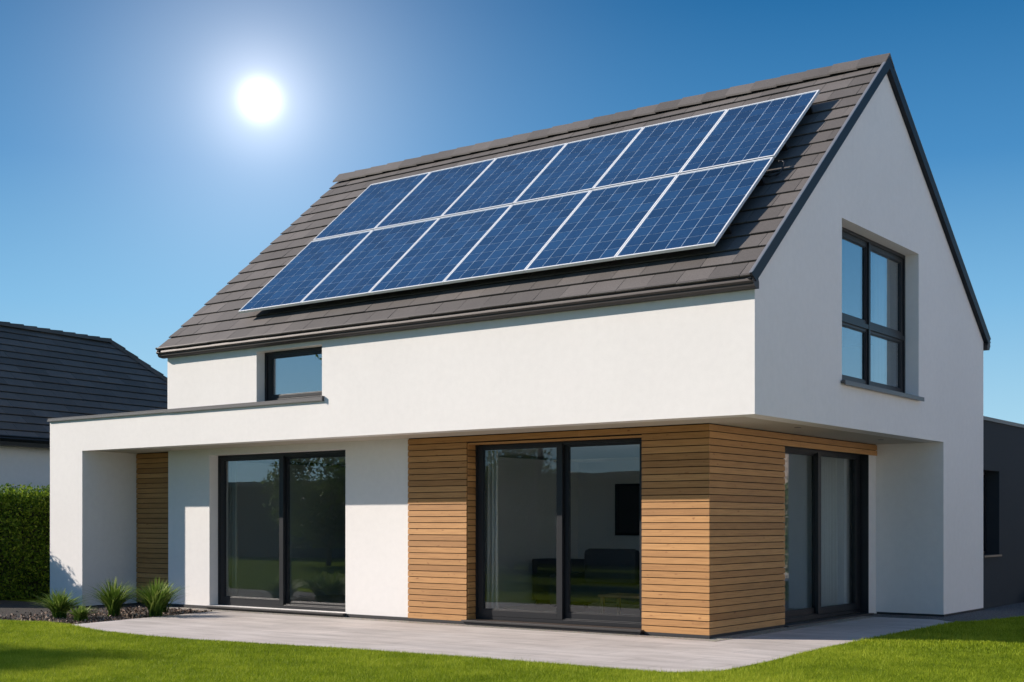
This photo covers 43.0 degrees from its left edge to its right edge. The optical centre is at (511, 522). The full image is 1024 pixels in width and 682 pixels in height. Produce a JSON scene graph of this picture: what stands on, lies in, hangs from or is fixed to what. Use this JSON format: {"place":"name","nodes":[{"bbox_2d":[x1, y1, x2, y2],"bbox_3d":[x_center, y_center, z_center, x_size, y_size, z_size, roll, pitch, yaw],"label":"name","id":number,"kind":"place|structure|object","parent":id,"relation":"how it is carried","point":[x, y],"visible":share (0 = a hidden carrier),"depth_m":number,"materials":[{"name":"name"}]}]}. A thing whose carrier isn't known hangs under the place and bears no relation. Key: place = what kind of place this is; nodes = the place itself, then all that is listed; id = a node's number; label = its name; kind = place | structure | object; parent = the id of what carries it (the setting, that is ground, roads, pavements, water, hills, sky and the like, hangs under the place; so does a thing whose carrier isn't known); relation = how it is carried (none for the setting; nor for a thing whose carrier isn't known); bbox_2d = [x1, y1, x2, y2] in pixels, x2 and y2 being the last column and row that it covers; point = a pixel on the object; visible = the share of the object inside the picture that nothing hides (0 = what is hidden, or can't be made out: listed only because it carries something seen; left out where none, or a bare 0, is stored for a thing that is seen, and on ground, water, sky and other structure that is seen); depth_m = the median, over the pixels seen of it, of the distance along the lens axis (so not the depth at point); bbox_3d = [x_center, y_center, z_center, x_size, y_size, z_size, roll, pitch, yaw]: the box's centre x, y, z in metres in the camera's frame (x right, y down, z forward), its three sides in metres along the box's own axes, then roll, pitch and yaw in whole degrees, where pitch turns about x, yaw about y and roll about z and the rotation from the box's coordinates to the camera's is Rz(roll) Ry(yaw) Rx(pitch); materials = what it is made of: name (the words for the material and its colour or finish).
{"place":"outdoors","nodes":[
{"label":"outdoors","id":0,"kind":"place"},
{"bbox_2d":[29,588,93,618],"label":"ornamental grass","id":1,"kind":"object","parent":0,"point":[61,603],"depth_m":21.78,"materials":[{"name":"green plant"}]},
{"bbox_2d":[59,604,96,620],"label":"ornamental grass","id":2,"kind":"object","parent":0,"point":[80,613],"depth_m":21.23,"materials":[{"name":"green plant"}]},
{"bbox_2d":[0,321,167,492],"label":"neighbour house","id":3,"kind":"structure","parent":0,"point":[46,374],"depth_m":35.37,"materials":[{"name":"white render"},{"name":"slate grey tile"},{"name":"black plastic"}]},
{"bbox_2d":[0,600,212,623],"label":"planting bed","id":4,"kind":"object","parent":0,"point":[7,608],"visible":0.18,"depth_m":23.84,"materials":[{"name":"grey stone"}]},
{"bbox_2d":[0,483,49,599],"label":"hedge","id":5,"kind":"object","parent":4,"relation":"on","point":[24,544],"visible":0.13,"depth_m":27.50,"materials":[{"name":"green plant"}]},
{"bbox_2d":[121,577,181,616],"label":"ornamental grass","id":6,"kind":"object","parent":4,"relation":"on","point":[155,599],"depth_m":22.15,"materials":[{"name":"green plant"}]},
{"bbox_2d":[86,577,141,616],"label":"ornamental grass","id":7,"kind":"object","parent":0,"point":[112,600],"depth_m":22.26,"materials":[{"name":"green plant"}]},
{"bbox_2d":[72,611,949,672],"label":"terrace","id":8,"kind":"structure","parent":0,"point":[626,652],"depth_m":17.95,"materials":[{"name":"concrete"}]},
{"bbox_2d":[0,597,1022,681],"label":"lawn","id":9,"kind":"structure","parent":0,"point":[34,599],"depth_m":14.71,"materials":[{"name":"green plant"}]},
{"bbox_2d":[47,53,990,638],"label":"house","id":10,"kind":"structure","parent":9,"relation":"on","point":[721,397],"depth_m":20.99,"materials":[{"name":"white paint"}]},
{"bbox_2d":[227,461,237,595],"bbox_3d":[-5.342,0.154,24.677,0.500,2.772,0.109,0,0,37],"label":"curtain","id":11,"kind":"object","parent":10,"relation":"hanging from","point":[232,556],"visible":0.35,"depth_m":24.62,"materials":[{"name":"white fabric"}]},
{"bbox_2d":[205,450,345,616],"bbox_3d":[-4.154,0.176,23.260,3.540,2.847,0.430,0,0,37],"label":"sliding door","id":12,"kind":"structure","parent":10,"relation":"in","point":[284,601],"depth_m":23.36,"materials":[{"name":"black metal"}]},
{"bbox_2d":[265,346,321,400],"bbox_3d":[-3.545,-2.452,21.712,1.546,0.861,0.140,0,0,37],"label":"window","id":13,"kind":"structure","parent":10,"relation":"in","point":[269,357],"depth_m":21.89,"materials":[{"name":"black metal"}]},
{"bbox_2d":[238,230,372,313],"bbox_3d":[-3.574,-4.376,22.666,1.530,1.550,1.783,0,0,37],"label":"solar panel","id":14,"kind":"object","parent":10,"relation":"attached to","point":[305,272],"visible":0.99,"depth_m":22.61,"materials":[{"name":"blue glass"}]},
{"bbox_2d":[301,218,438,304],"bbox_3d":[-2.349,-4.376,21.750,1.530,1.550,1.783,0,0,37],"label":"solar panel","id":15,"kind":"object","parent":10,"relation":"attached to","point":[366,265],"visible":0.98,"depth_m":21.69,"materials":[{"name":"blue"}]},
{"bbox_2d":[313,172,430,240],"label":"solar panel","id":16,"kind":"object","parent":10,"relation":"attached to","point":[372,206],"visible":1,"depth_m":23.98,"materials":[{"name":"blue glass"}]},
{"bbox_2d":[375,158,495,228],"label":"solar panel","id":17,"kind":"object","parent":10,"relation":"attached to","point":[435,194],"visible":0.99,"depth_m":23.06,"materials":[{"name":"blue"}]},
{"bbox_2d":[369,205,511,294],"bbox_3d":[-1.123,-4.376,20.834,1.530,1.550,1.783,0,0,37],"label":"solar panel","id":18,"kind":"object","parent":10,"relation":"attached to","point":[438,252],"visible":0.98,"depth_m":20.77,"materials":[{"name":"blue"}]},
{"bbox_2d":[486,450,498,608],"bbox_3d":[-0.385,0.154,20.970,0.520,2.772,0.109,0,0,37],"label":"curtain","id":19,"kind":"object","parent":10,"relation":"hanging from","point":[492,585],"visible":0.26,"depth_m":20.88,"materials":[{"name":"white fabric"}]},
{"bbox_2d":[441,143,566,216],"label":"solar panel","id":20,"kind":"object","parent":10,"relation":"attached to","point":[504,181],"visible":1,"depth_m":22.14,"materials":[{"name":"blue"}]},
{"bbox_2d":[444,190,590,283],"bbox_3d":[0.103,-4.376,19.917,1.530,1.550,1.783,0,0,37],"label":"solar panel","id":21,"kind":"object","parent":10,"relation":"attached to","point":[516,238],"visible":1,"depth_m":19.85,"materials":[{"name":"glass"},{"name":"silicon solar cells"},{"name":"aluminium"}]},
{"bbox_2d":[461,438,643,634],"bbox_3d":[0.641,0.176,19.649,3.285,2.847,0.430,0,0,37],"label":"sliding door","id":22,"kind":"structure","parent":10,"relation":"in","point":[563,614],"depth_m":19.70,"materials":[{"name":"black metal"}]},
{"bbox_2d":[532,558,583,606],"bbox_3d":[0.887,1.115,24.391,0.900,0.870,0.500,0,0,37],"label":"sideboard","id":23,"kind":"object","parent":10,"relation":"on","point":[543,569],"visible":0.57,"depth_m":24.30,"materials":[{"name":"grey fabric"}]},
{"bbox_2d":[514,127,643,203],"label":"solar panel","id":24,"kind":"object","parent":10,"relation":"attached to","point":[579,166],"visible":0.98,"depth_m":21.23,"materials":[{"name":"glass"},{"name":"silicon solar cells"},{"name":"aluminium"}]},
{"bbox_2d":[550,548,639,607],"bbox_3d":[2.150,1.005,22.448,2.950,1.090,1.100,0,0,37],"label":"sofa","id":25,"kind":"object","parent":10,"relation":"on","point":[608,571],"visible":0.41,"depth_m":22.67,"materials":[{"name":"grey fabric"}]},
{"bbox_2d":[525,174,677,272],"bbox_3d":[1.329,-4.376,19.001,1.530,1.550,1.783,0,0,37],"label":"solar panel","id":26,"kind":"object","parent":10,"relation":"attached to","point":[600,225],"visible":0.99,"depth_m":18.93,"materials":[{"name":"glass"},{"name":"silicon solar cells"},{"name":"aluminium"}]},
{"bbox_2d":[598,593,639,613],"bbox_3d":[1.983,1.355,20.888,1.050,0.390,0.600,0,0,37],"label":"coffee table","id":27,"kind":"object","parent":10,"relation":"on","point":[618,596],"visible":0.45,"depth_m":20.95,"materials":[{"name":"brown wood"}]},
{"bbox_2d":[615,483,639,535],"bbox_3d":[2.717,-0.250,24.793,1.750,1.000,0.055,0,0,37],"label":"television","id":28,"kind":"object","parent":10,"relation":"attached to","point":[627,509],"depth_m":25.15,"materials":[{"name":"black plastic"}]},
{"bbox_2d":[593,109,727,189],"bbox_3d":[2.337,-5.831,20.349,1.530,1.373,1.579,0,0,37],"label":"solar panel","id":29,"kind":"object","parent":10,"relation":"attached to","point":[668,148],"visible":0.99,"depth_m":20.31,"materials":[{"name":"glass"},{"name":"silicon solar cells"},{"name":"aluminium"}]},
{"bbox_2d":[615,157,773,259],"bbox_3d":[2.554,-4.376,18.084,1.530,1.550,1.783,0,0,37],"label":"solar panel","id":30,"kind":"object","parent":10,"relation":"attached to","point":[695,209],"visible":1,"depth_m":18.00,"materials":[{"name":"glass"},{"name":"silicon solar cells"},{"name":"aluminium"}]},
{"bbox_2d":[680,90,819,173],"bbox_3d":[3.562,-5.831,19.432,1.530,1.373,1.579,0,0,37],"label":"solar panel","id":31,"kind":"object","parent":10,"relation":"attached to","point":[754,131],"visible":1,"depth_m":19.37,"materials":[{"name":"glass"},{"name":"silicon"},{"name":"aluminium"}]},
{"bbox_2d":[763,160,784,176],"bbox_3d":[3.677,-4.970,18.242,0.340,0.277,0.180,0,0,-12],"label":"cable","id":32,"kind":"object","parent":10,"relation":"on","point":[775,174],"visible":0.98,"depth_m":18.21,"materials":[{"name":"black plastic"}]},
{"bbox_2d":[784,446,873,626],"bbox_3d":[5.106,0.200,21.324,0.370,2.796,3.480,0,0,37],"label":"sliding door","id":33,"kind":"structure","parent":10,"relation":"in","point":[815,612],"depth_m":21.33,"materials":[{"name":"black metal"}]},
{"bbox_2d":[821,456,837,606],"bbox_3d":[5.426,0.164,22.309,0.109,2.752,0.800,0,0,37],"label":"curtain","id":34,"kind":"object","parent":10,"relation":"hanging from","point":[829,575],"visible":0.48,"depth_m":22.30,"materials":[{"name":"white fabric"}]},
{"bbox_2d":[872,253,889,384],"bbox_3d":[5.968,-3.216,21.030,0.109,2.232,0.800,0,0,37],"label":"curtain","id":35,"kind":"object","parent":10,"relation":"hanging from","point":[881,316],"visible":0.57,"depth_m":20.96,"materials":[{"name":"white fabric"}]},
{"bbox_2d":[841,227,923,400],"bbox_3d":[5.572,-3.176,20.040,0.435,2.403,3.270,0,0,37],"label":"window","id":36,"kind":"structure","parent":10,"relation":"in","point":[852,237],"depth_m":20.47,"materials":[{"name":"black metal"}]},
{"bbox_2d":[166,606,871,641],"bbox_3d":[-0.362,1.618,23.371,12.020,0.044,5.730,0,0,37],"label":"gravel strip","id":37,"kind":"object","parent":9,"relation":"on","point":[722,638],"visible":0.5,"depth_m":19.98,"materials":[{"name":"grey gravel"}]},
{"bbox_2d":[0,0,1023,423],"label":"sky","id":38,"kind":"structure","parent":0,"point":[151,151],"materials":[{"name":"blue"}]},
{"bbox_2d":[868,602,1023,621],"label":"paved path","id":39,"kind":"structure","parent":0,"point":[1008,611],"depth_m":22.48,"materials":[{"name":"grey concrete"}]},
{"bbox_2d":[983,416,1023,608],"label":"annex","id":40,"kind":"object","parent":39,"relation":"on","point":[1003,512],"visible":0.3,"depth_m":25.13,"materials":[{"name":"painted render"},{"name":"metal"},{"name":"glass"}]},
{"bbox_2d":[983,471,1001,556],"bbox_3d":[8.917,-0.166,24.593,0.360,1.623,1.080,0,0,37],"label":"window","id":41,"kind":"structure","parent":40,"relation":"in","point":[984,473],"depth_m":25.01,"materials":[{"name":"black metal"}]}
]}

